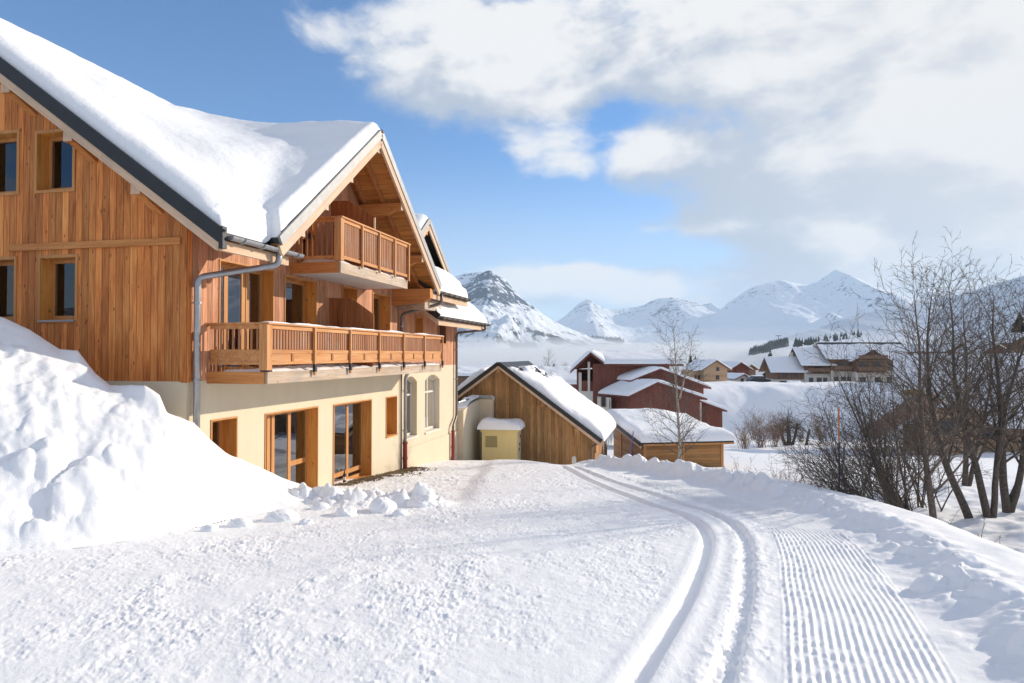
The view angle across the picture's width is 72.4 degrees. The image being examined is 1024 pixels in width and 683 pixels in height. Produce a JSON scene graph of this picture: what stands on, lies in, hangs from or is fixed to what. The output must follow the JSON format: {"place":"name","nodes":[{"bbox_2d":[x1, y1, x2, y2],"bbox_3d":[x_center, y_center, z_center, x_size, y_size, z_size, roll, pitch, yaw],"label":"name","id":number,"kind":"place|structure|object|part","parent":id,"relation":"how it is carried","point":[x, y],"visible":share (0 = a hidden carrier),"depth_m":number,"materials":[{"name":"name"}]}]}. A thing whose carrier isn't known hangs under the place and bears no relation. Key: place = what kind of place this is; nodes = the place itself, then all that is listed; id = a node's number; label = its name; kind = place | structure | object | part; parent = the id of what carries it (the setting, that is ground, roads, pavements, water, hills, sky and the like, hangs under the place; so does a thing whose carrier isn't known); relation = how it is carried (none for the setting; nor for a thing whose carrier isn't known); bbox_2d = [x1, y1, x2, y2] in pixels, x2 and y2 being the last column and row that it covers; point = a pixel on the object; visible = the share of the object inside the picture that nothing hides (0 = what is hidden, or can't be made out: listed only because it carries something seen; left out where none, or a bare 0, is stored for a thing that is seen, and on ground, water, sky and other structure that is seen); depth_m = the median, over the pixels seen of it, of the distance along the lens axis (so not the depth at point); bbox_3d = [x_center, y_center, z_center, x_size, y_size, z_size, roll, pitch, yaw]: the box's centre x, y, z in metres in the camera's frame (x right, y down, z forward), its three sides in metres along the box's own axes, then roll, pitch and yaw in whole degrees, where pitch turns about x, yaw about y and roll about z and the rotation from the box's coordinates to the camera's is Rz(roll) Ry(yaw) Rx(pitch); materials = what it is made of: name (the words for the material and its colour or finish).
{"place":"outdoors","nodes":[
{"label":"outdoors","id":0,"kind":"place"},
{"bbox_2d":[455,272,521,298],"bbox_3d":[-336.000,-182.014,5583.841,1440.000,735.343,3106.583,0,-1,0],"label":"mountain","id":1,"kind":"structure","parent":0,"point":[464,278],"depth_m":5500.10,"materials":[{"name":"white snow"}]},
{"bbox_2d":[0,381,1023,682],"bbox_3d":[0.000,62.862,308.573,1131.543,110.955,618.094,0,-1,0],"label":"snow ground","id":2,"kind":"structure","parent":0,"point":[610,567],"depth_m":7.60,"materials":[{"name":"white snow"}]},
{"bbox_2d":[0,317,313,555],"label":"snow bank","id":3,"kind":"structure","parent":2,"relation":"on","point":[89,456],"depth_m":11.02,"materials":[{"name":"white snow"}]},
{"bbox_2d":[200,524,218,531],"bbox_3d":[-4.768,2.970,11.036,0.268,0.169,0.238,0,-1,-25],"label":"snow clod","id":4,"kind":"object","parent":2,"relation":"on","point":[208,528],"visible":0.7,"depth_m":10.97,"materials":[{"name":"white snow"}]},
{"bbox_2d":[227,517,251,526],"bbox_3d":[-4.466,3.021,11.497,0.395,0.264,0.324,1,-1,-33],"label":"snow clod","id":5,"kind":"object","parent":2,"relation":"on","point":[241,522],"visible":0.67,"depth_m":11.40,"materials":[{"name":"white snow"}]},
{"bbox_2d":[0,18,490,487],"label":"chalet","id":6,"kind":"object","parent":2,"relation":"on","point":[289,301],"visible":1,"depth_m":14.15,"materials":[{"name":"beige paint"}]},
{"bbox_2d":[0,256,16,322],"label":"window","id":7,"kind":"structure","parent":6,"relation":"in","point":[8,267],"depth_m":14.09,"materials":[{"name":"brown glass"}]},
{"bbox_2d":[0,129,19,195],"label":"window","id":8,"kind":"structure","parent":6,"relation":"in","point":[9,143],"depth_m":14.13,"materials":[{"name":"brown glass"}]},
{"bbox_2d":[34,129,75,193],"bbox_3d":[-8.809,-3.495,13.759,0.950,1.230,0.430,0,-1,13],"label":"window","id":9,"kind":"structure","parent":6,"relation":"in","point":[55,159],"depth_m":13.82,"materials":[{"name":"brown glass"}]},
{"bbox_2d":[37,254,77,322],"bbox_3d":[-8.715,-1.011,13.676,0.930,1.320,0.460,0,-1,13],"label":"window","id":10,"kind":"structure","parent":6,"relation":"in","point":[57,278],"depth_m":13.75,"materials":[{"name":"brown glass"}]},
{"bbox_2d":[210,416,237,457],"bbox_3d":[-5.907,2.214,13.923,0.440,1.390,0.840,0,-1,13],"label":"window","id":11,"kind":"structure","parent":6,"relation":"in","point":[223,431],"depth_m":14.27,"materials":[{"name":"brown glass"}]},
{"bbox_2d":[218,259,273,371],"bbox_3d":[-5.735,-0.472,14.713,0.440,2.270,1.920,0,-1,13],"label":"glazed door","id":12,"kind":"structure","parent":6,"relation":"in","point":[246,297],"depth_m":14.94,"materials":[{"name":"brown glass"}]},
{"bbox_2d":[264,406,318,487],"bbox_3d":[-5.328,2.745,16.423,0.450,2.300,2.330,0,-1,13],"label":"glazed door","id":13,"kind":"structure","parent":6,"relation":"in","point":[291,436],"depth_m":16.95,"materials":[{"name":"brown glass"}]},
{"bbox_2d":[284,275,316,366],"bbox_3d":[-5.273,-0.409,16.807,0.490,2.220,1.490,0,-1,13],"label":"window","id":14,"kind":"structure","parent":6,"relation":"in","point":[300,294],"depth_m":17.28,"materials":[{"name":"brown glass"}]},
{"bbox_2d":[298,223,315,262],"bbox_3d":[-5.121,-2.759,17.127,0.320,1.970,0.920,0,-1,13],"label":"window","id":15,"kind":"structure","parent":6,"relation":"in","point":[314,224],"depth_m":17.51,"materials":[{"name":"brown wood"}]},
{"bbox_2d":[342,285,356,301],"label":"window","id":16,"kind":"structure","parent":6,"relation":"in","point":[347,292],"depth_m":19.68,"materials":[{"name":"brown wood"}]},
{"bbox_2d":[333,399,371,484],"bbox_3d":[-4.612,2.810,19.495,0.450,2.280,2.380,0,-1,13],"label":"glazed door","id":17,"kind":"structure","parent":6,"relation":"in","point":[352,421],"depth_m":20.05,"materials":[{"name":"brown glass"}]},
{"bbox_2d":[373,292,390,363],"bbox_3d":[-4.204,-0.330,21.398,0.490,2.230,1.300,0,-1,13],"label":"window","id":18,"kind":"structure","parent":6,"relation":"in","point":[381,318],"depth_m":21.96,"materials":[{"name":"brown wood"}]},
{"bbox_2d":[386,396,397,437],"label":"window","id":19,"kind":"structure","parent":6,"relation":"in","point":[391,402],"depth_m":22.48,"materials":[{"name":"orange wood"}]},
{"bbox_2d":[407,376,417,439],"bbox_3d":[-3.536,2.237,23.686,0.310,2.110,1.280,0,-1,13],"label":"arched window","id":20,"kind":"structure","parent":6,"relation":"in","point":[412,394],"depth_m":24.26,"materials":[{"name":"white paint"}]},
{"bbox_2d":[415,316,422,332],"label":"window","id":21,"kind":"structure","parent":6,"relation":"in","point":[418,320],"depth_m":24.84,"materials":[{"name":"brown wood"}]},
{"bbox_2d":[425,375,440,433],"bbox_3d":[-3.036,2.276,25.839,0.310,2.110,1.640,0,-1,13],"label":"arched window","id":22,"kind":"structure","parent":6,"relation":"in","point":[432,383],"depth_m":26.39,"materials":[{"name":"white paint"}]},
{"bbox_2d":[437,325,446,343],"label":"window","id":23,"kind":"structure","parent":6,"relation":"in","point":[441,330],"depth_m":27.37,"materials":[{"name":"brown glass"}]},
{"bbox_2d":[262,509,298,521],"bbox_3d":[-4.007,3.062,12.119,0.617,0.304,0.430,0,-1,-25],"label":"snow clod","id":24,"kind":"object","parent":2,"relation":"on","point":[280,515],"visible":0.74,"depth_m":12.00,"materials":[{"name":"white snow"}]},
{"bbox_2d":[298,518,313,524],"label":"snow clod","id":25,"kind":"object","parent":2,"relation":"on","point":[305,521],"visible":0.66,"depth_m":11.64,"materials":[{"name":"white snow"}]},
{"bbox_2d":[310,502,329,509],"bbox_3d":[-3.681,3.204,13.415,0.303,0.245,0.394,-1,-1,40],"label":"snow clod","id":26,"kind":"object","parent":2,"relation":"on","point":[320,506],"visible":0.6,"depth_m":13.33,"materials":[{"name":"white snow"}]},
{"bbox_2d":[335,505,356,515],"bbox_3d":[-3.010,3.117,12.676,0.395,0.283,0.519,0,-1,-8],"label":"snow clod","id":27,"kind":"object","parent":2,"relation":"on","point":[345,510],"visible":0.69,"depth_m":12.54,"materials":[{"name":"white snow"}]},
{"bbox_2d":[357,500,370,505],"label":"snow clod","id":28,"kind":"object","parent":2,"relation":"on","point":[364,503],"visible":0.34,"depth_m":13.66,"materials":[{"name":"white snow"}]},
{"bbox_2d":[368,496,396,513],"bbox_3d":[-2.426,3.159,13.169,0.551,0.483,0.637,0,-1,-16],"label":"snow clod","id":29,"kind":"object","parent":2,"relation":"on","point":[382,505],"visible":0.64,"depth_m":12.96,"materials":[{"name":"white snow"}]},
{"bbox_2d":[333,466,437,485],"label":"gravel","id":30,"kind":"structure","parent":2,"relation":"on","point":[402,471],"depth_m":20.59,"materials":[{"name":"stone"}]},
{"bbox_2d":[343,469,345,481],"bbox_3d":[-4.448,3.559,18.576,0.080,0.335,0.082,0,-1,0],"label":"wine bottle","id":31,"kind":"object","parent":30,"relation":"on","point":[344,477],"visible":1,"depth_m":18.54,"materials":[{"name":"glass"}]},
{"bbox_2d":[392,508,407,516],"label":"snow clod","id":32,"kind":"object","parent":2,"relation":"on","point":[399,512],"visible":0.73,"depth_m":12.56,"materials":[{"name":"white snow"}]},
{"bbox_2d":[406,494,436,507],"bbox_3d":[-1.790,3.245,13.820,0.600,0.447,0.567,1,-1,-44],"label":"snow clod","id":33,"kind":"object","parent":2,"relation":"on","point":[425,501],"visible":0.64,"depth_m":13.68,"materials":[{"name":"white snow"}]},
{"bbox_2d":[458,365,491,385],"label":"long snow roofed hall","id":34,"kind":"structure","parent":2,"relation":"on","point":[465,373],"depth_m":90.86,"materials":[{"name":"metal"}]},
{"bbox_2d":[457,395,494,459],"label":"garden wall","id":35,"kind":"structure","parent":2,"relation":"on","point":[474,411],"depth_m":29.94,"materials":[{"name":"beige paint"}]},
{"bbox_2d":[477,417,524,459],"bbox_3d":[-0.446,4.618,30.139,1.860,2.708,1.560,0,-1,8],"label":"utility cabinet","id":36,"kind":"object","parent":2,"relation":"on","point":[501,438],"visible":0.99,"depth_m":29.53,"materials":[{"name":"yellow"}]},
{"bbox_3d":[0.314,4.797,30.085,0.019,1.750,0.650,0,-1,8],"label":"door","id":37,"kind":"part","parent":36,"relation":"part of","materials":[{"name":"beige metal"}]},
{"bbox_2d":[458,361,615,464],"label":"barn","id":38,"kind":"structure","parent":2,"relation":"on","point":[562,419],"depth_m":31.04,"materials":[{"name":"wood"}]},
{"bbox_2d":[544,348,554,366],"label":"bare tree","id":39,"kind":"object","parent":2,"relation":"on","point":[548,359],"visible":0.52,"depth_m":99.57,"materials":[{"name":"grey plant"}]},
{"bbox_2d":[541,366,576,389],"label":"snowy house","id":40,"kind":"structure","parent":2,"relation":"on","point":[565,374],"depth_m":81.31,"materials":[{"name":"snow"}]},
{"bbox_2d":[572,456,575,463],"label":"marker stone","id":41,"kind":"object","parent":2,"relation":"on","point":[573,459],"visible":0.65,"depth_m":29.44,"materials":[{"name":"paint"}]},
{"bbox_2d":[570,349,726,427],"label":"red apartment house","id":42,"kind":"structure","parent":2,"relation":"on","point":[612,379],"depth_m":58.90,"materials":[{"name":"red painted timber"},{"name":"snow"},{"name":"glass"}]},
{"bbox_2d":[601,396,605,406],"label":"window","id":43,"kind":"structure","parent":42,"relation":"in","point":[603,398],"depth_m":57.65,"materials":[{"name":"grey glass"}]},
{"bbox_2d":[629,307,710,459],"bbox_3d":[6.464,1.976,27.896,3.406,6.875,3.132,0,-1,0],"label":"birch tree","id":44,"kind":"object","parent":2,"relation":"on","point":[676,392],"visible":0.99,"depth_m":28.00,"materials":[{"name":"brown plant"}]},
{"bbox_2d":[606,408,736,466],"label":"timber shed","id":45,"kind":"structure","parent":2,"relation":"on","point":[708,451],"depth_m":34.50,"materials":[{"name":"wood"}]},
{"bbox_2d":[681,359,731,381],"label":"tan house","id":46,"kind":"structure","parent":2,"relation":"on","point":[717,369],"depth_m":120.45,"materials":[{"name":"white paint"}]},
{"bbox_2d":[722,361,753,374],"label":"dark chalet house","id":47,"kind":"structure","parent":2,"relation":"on","point":[738,367],"depth_m":150.26,"materials":[{"name":"white"}]},
{"bbox_2d":[727,373,748,381],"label":"white cottage","id":48,"kind":"structure","parent":2,"relation":"on","point":[740,377],"depth_m":140.47,"materials":[{"name":"paint"}]},
{"bbox_2d":[719,453,757,471],"bbox_3d":[7.962,4.580,24.490,1.380,1.389,1.422,-1,-1,30],"label":"bare bush","id":49,"kind":"object","parent":2,"relation":"on","point":[744,465],"visible":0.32,"depth_m":24.50,"materials":[{"name":"brown plant"}]},
{"bbox_2d":[730,420,762,448],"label":"hedge bush","id":50,"kind":"object","parent":2,"relation":"on","point":[744,434],"visible":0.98,"depth_m":63.89,"materials":[{"name":"brown plant"}]},
{"bbox_2d":[736,406,768,439],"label":"hedge bush","id":51,"kind":"object","parent":2,"relation":"on","point":[750,425],"visible":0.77,"depth_m":81.65,"materials":[{"name":"brown plant"}]},
{"bbox_2d":[746,364,758,375],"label":"brown gabled house","id":52,"kind":"structure","parent":2,"relation":"on","point":[753,372],"depth_m":165.32,"materials":[{"name":"wood"}]},
{"bbox_2d":[746,375,770,381],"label":"parked car","id":53,"kind":"object","parent":2,"relation":"on","point":[757,378],"visible":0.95,"depth_m":132.36,"materials":[{"name":"paint"}]},
{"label":"windows","id":54,"kind":"part","parent":53,"relation":"part of","materials":[{"name":"black glass"}]},
{"bbox_2d":[749,416,775,447],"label":"hedge bush","id":55,"kind":"object","parent":2,"relation":"on","point":[760,439],"visible":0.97,"depth_m":65.82,"materials":[{"name":"brown plant"}]},
{"bbox_2d":[755,407,787,438],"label":"hedge bush","id":56,"kind":"object","parent":2,"relation":"on","point":[772,421],"visible":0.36,"depth_m":86.09,"materials":[{"name":"brown plant"}]},
{"bbox_2d":[765,413,789,446],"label":"hedge bush","id":57,"kind":"object","parent":2,"relation":"on","point":[778,434],"visible":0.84,"depth_m":67.59,"materials":[{"name":"brown plant"}]},
{"bbox_2d":[747,439,813,482],"bbox_3d":[8.698,4.039,22.234,1.567,2.243,2.149,0,-1,-24],"label":"bare bush","id":58,"kind":"object","parent":2,"relation":"on","point":[790,472],"visible":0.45,"depth_m":22.25,"materials":[{"name":"brown plant"}]},
{"bbox_2d":[767,408,811,445],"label":"pollard tree","id":59,"kind":"object","parent":2,"relation":"on","point":[798,423],"visible":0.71,"depth_m":70.69,"materials":[{"name":"brown plant"}]},
{"bbox_2d":[803,429,814,444],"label":"bush","id":60,"kind":"object","parent":2,"relation":"on","point":[807,437],"visible":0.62,"depth_m":70.62,"materials":[{"name":"brown plant"}]},
{"bbox_2d":[772,437,851,491],"bbox_3d":[8.390,3.863,19.897,2.509,2.207,2.260,1,-1,-44],"label":"bare bush","id":61,"kind":"object","parent":2,"relation":"on","point":[811,481],"visible":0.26,"depth_m":20.19,"materials":[{"name":"brown plant"}]},
{"bbox_2d":[805,410,836,443],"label":"hedge bush","id":62,"kind":"object","parent":2,"relation":"on","point":[820,427],"visible":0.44,"depth_m":71.72,"materials":[{"name":"brown plant"}]},
{"bbox_2d":[759,342,905,382],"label":"apartment chalet","id":63,"kind":"object","parent":2,"relation":"on","point":[795,365],"visible":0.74,"depth_m":138.84,"materials":[{"name":"brown paint"}]},
{"bbox_2d":[838,407,839,491],"bbox_3d":[7.084,2.688,15.154,0.031,2.520,0.031,0,-1,22],"label":"snow pole","id":64,"kind":"object","parent":2,"relation":"on","point":[839,443],"visible":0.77,"depth_m":15.15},
{"bbox_2d":[772,370,948,511],"bbox_3d":[7.706,2.578,15.405,3.165,4.071,3.404,-1,-1,39],"label":"willow thicket","id":65,"kind":"object","parent":2,"relation":"on","point":[884,497],"visible":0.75,"depth_m":15.23,"materials":[{"name":"brown plant"}]},
{"bbox_2d":[793,363,939,495],"bbox_3d":[10.290,2.736,20.380,4.015,4.270,4.935,-1,-1,31],"label":"willow thicket","id":66,"kind":"object","parent":2,"relation":"on","point":[827,420],"visible":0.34,"depth_m":20.02,"materials":[{"name":"brown plant"}]},
{"bbox_2d":[792,310,945,509],"bbox_3d":[8.789,1.937,17.164,3.101,5.555,3.196,0,-1,0],"label":"willow tree","id":67,"kind":"object","parent":2,"relation":"on","point":[865,434],"visible":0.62,"depth_m":17.04,"materials":[{"name":"brown plant"}]},
{"bbox_2d":[765,383,988,505],"bbox_3d":[8.680,2.831,17.313,4.856,3.838,3.679,0,-1,0],"label":"willow thicket","id":68,"kind":"object","parent":2,"relation":"on","point":[810,471],"visible":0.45,"depth_m":17.19,"materials":[{"name":"brown plant"}]},
{"bbox_2d":[822,231,1008,518],"bbox_3d":[8.838,1.033,14.819,3.346,6.996,3.495,0,-1,0],"label":"alder tree","id":69,"kind":"object","parent":2,"relation":"on","point":[923,446],"visible":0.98,"depth_m":14.96,"materials":[{"name":"brown plant"}]},
{"bbox_2d":[870,392,983,454],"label":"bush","id":70,"kind":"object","parent":2,"relation":"on","point":[947,446],"visible":0.05,"depth_m":48.53,"materials":[{"name":"brown plant"}]},
{"bbox_2d":[939,418,958,434],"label":"window","id":71,"kind":"structure","parent":70,"relation":"in","point":[940,418],"depth_m":48.39,"materials":[{"name":"black glass"}]},
{"bbox_2d":[841,350,1012,510],"bbox_3d":[11.364,2.334,19.441,4.367,4.678,3.276,0,-1,25],"label":"willow thicket","id":72,"kind":"object","parent":2,"relation":"on","point":[924,488],"visible":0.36,"depth_m":19.23,"materials":[{"name":"brown plant"}]},
{"bbox_2d":[909,572,947,592],"bbox_3d":[4.452,2.637,7.353,0.470,0.369,0.592,-1,-1,41],"label":"snow clod","id":73,"kind":"object","parent":2,"relation":"on","point":[927,582],"visible":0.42,"depth_m":7.27,"materials":[{"name":"white snow"}]},
{"bbox_2d":[900,342,962,353],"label":"village house","id":74,"kind":"structure","parent":2,"relation":"on","point":[904,350],"depth_m":109.61,"materials":[{"name":"metal"}]},
{"bbox_2d":[847,248,1017,518],"bbox_3d":[10.884,1.101,18.305,4.035,7.162,3.551,-1,-1,29],"label":"alder tree","id":75,"kind":"object","parent":2,"relation":"on","point":[962,501],"visible":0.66,"depth_m":18.16,"materials":[{"name":"brown plant"}]},
{"bbox_2d":[871,227,1023,517],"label":"alder tree","id":76,"kind":"object","parent":2,"relation":"on","point":[991,511],"visible":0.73,"depth_m":17.98,"materials":[{"name":"brown plant"}]},
{"bbox_2d":[890,353,1023,451],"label":"wooden lodge","id":77,"kind":"structure","parent":2,"relation":"on","point":[936,388],"depth_m":55.78,"materials":[{"name":"wood"}]},
{"bbox_2d":[938,508,985,537],"bbox_3d":[7.904,3.312,12.377,0.709,0.662,1.040,-1,-1,43],"label":"bare bush","id":78,"kind":"object","parent":2,"relation":"on","point":[983,524],"visible":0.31,"depth_m":12.40,"materials":[{"name":"brown plant"}]},
{"bbox_2d":[904,261,1023,485],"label":"alder tree","id":79,"kind":"object","parent":2,"relation":"on","point":[969,482],"visible":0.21,"depth_m":23.75,"materials":[{"name":"brown plant"}]},
{"bbox_2d":[917,254,1023,512],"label":"alder tree","id":80,"kind":"object","parent":2,"relation":"on","point":[1009,502],"visible":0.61,"depth_m":18.50,"materials":[{"name":"brown plant"}]},
{"bbox_2d":[956,343,1013,353],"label":"village house","id":81,"kind":"structure","parent":2,"relation":"on","point":[962,351],"depth_m":100.32,"materials":[{"name":"metal"}]},
{"bbox_2d":[964,332,1023,352],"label":"village house","id":82,"kind":"structure","parent":2,"relation":"on","point":[984,336],"depth_m":111.46,"materials":[{"name":"metal"}]},
{"bbox_2d":[0,0,1023,374],"label":"sky","id":83,"kind":"structure","parent":0,"point":[612,154],"materials":[{"name":"blue"}]},
{"bbox_2d":[457,270,687,373],"bbox_3d":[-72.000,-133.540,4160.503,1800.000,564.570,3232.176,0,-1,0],"label":"mountain","id":84,"kind":"structure","parent":0,"point":[519,329],"depth_m":3039.18,"materials":[{"name":"white snow"}]},
{"bbox_2d":[587,335,623,342],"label":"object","id":85,"kind":"object","parent":84,"relation":"on","point":[617,339],"visible":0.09,"depth_m":4152.72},
{"bbox_2d":[574,321,641,346],"bbox_3d":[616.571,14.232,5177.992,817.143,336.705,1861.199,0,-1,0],"label":"mountain","id":86,"kind":"structure","parent":0,"point":[594,328],"depth_m":5054.49,"materials":[{"name":"white snow"}]},
{"bbox_2d":[557,297,742,360],"bbox_3d":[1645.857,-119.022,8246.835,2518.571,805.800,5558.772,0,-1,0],"label":"mountain","id":87,"kind":"structure","parent":0,"point":[632,325],"depth_m":7386.81,"materials":[{"name":"white snow"}]},
{"bbox_2d":[748,337,788,354],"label":"forest","id":88,"kind":"object","parent":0,"point":[768,346],"visible":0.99,"depth_m":1047.04,"materials":[{"name":"plant"}]},
{"bbox_2d":[793,329,861,346],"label":"forest","id":89,"kind":"object","parent":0,"point":[799,343],"visible":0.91,"depth_m":968.35,"materials":[{"name":"green plant"}]},
{"bbox_2d":[710,270,948,349],"bbox_3d":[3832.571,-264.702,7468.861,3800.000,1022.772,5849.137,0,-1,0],"label":"mountain","id":90,"kind":"structure","parent":0,"point":[761,314],"depth_m":6795.69,"materials":[{"name":"white snow"}]},
{"bbox_2d":[671,276,1023,373],"bbox_3d":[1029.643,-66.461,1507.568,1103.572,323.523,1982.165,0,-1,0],"label":"mountain","id":91,"kind":"structure","parent":0,"point":[870,322],"depth_m":1423.86,"materials":[{"name":"white snow"}]},
{"bbox_2d":[794,292,924,333],"bbox_3d":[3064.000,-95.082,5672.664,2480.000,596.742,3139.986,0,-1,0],"label":"mountain","id":92,"kind":"structure","parent":0,"point":[831,318],"depth_m":5570.27,"materials":[{"name":"white snow"}]},
{"bbox_2d":[1010,310,1023,332],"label":"conifer tree","id":93,"kind":"object","parent":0,"point":[1022,325],"visible":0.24,"depth_m":129.71,"materials":[{"name":"green plant"}]}
]}

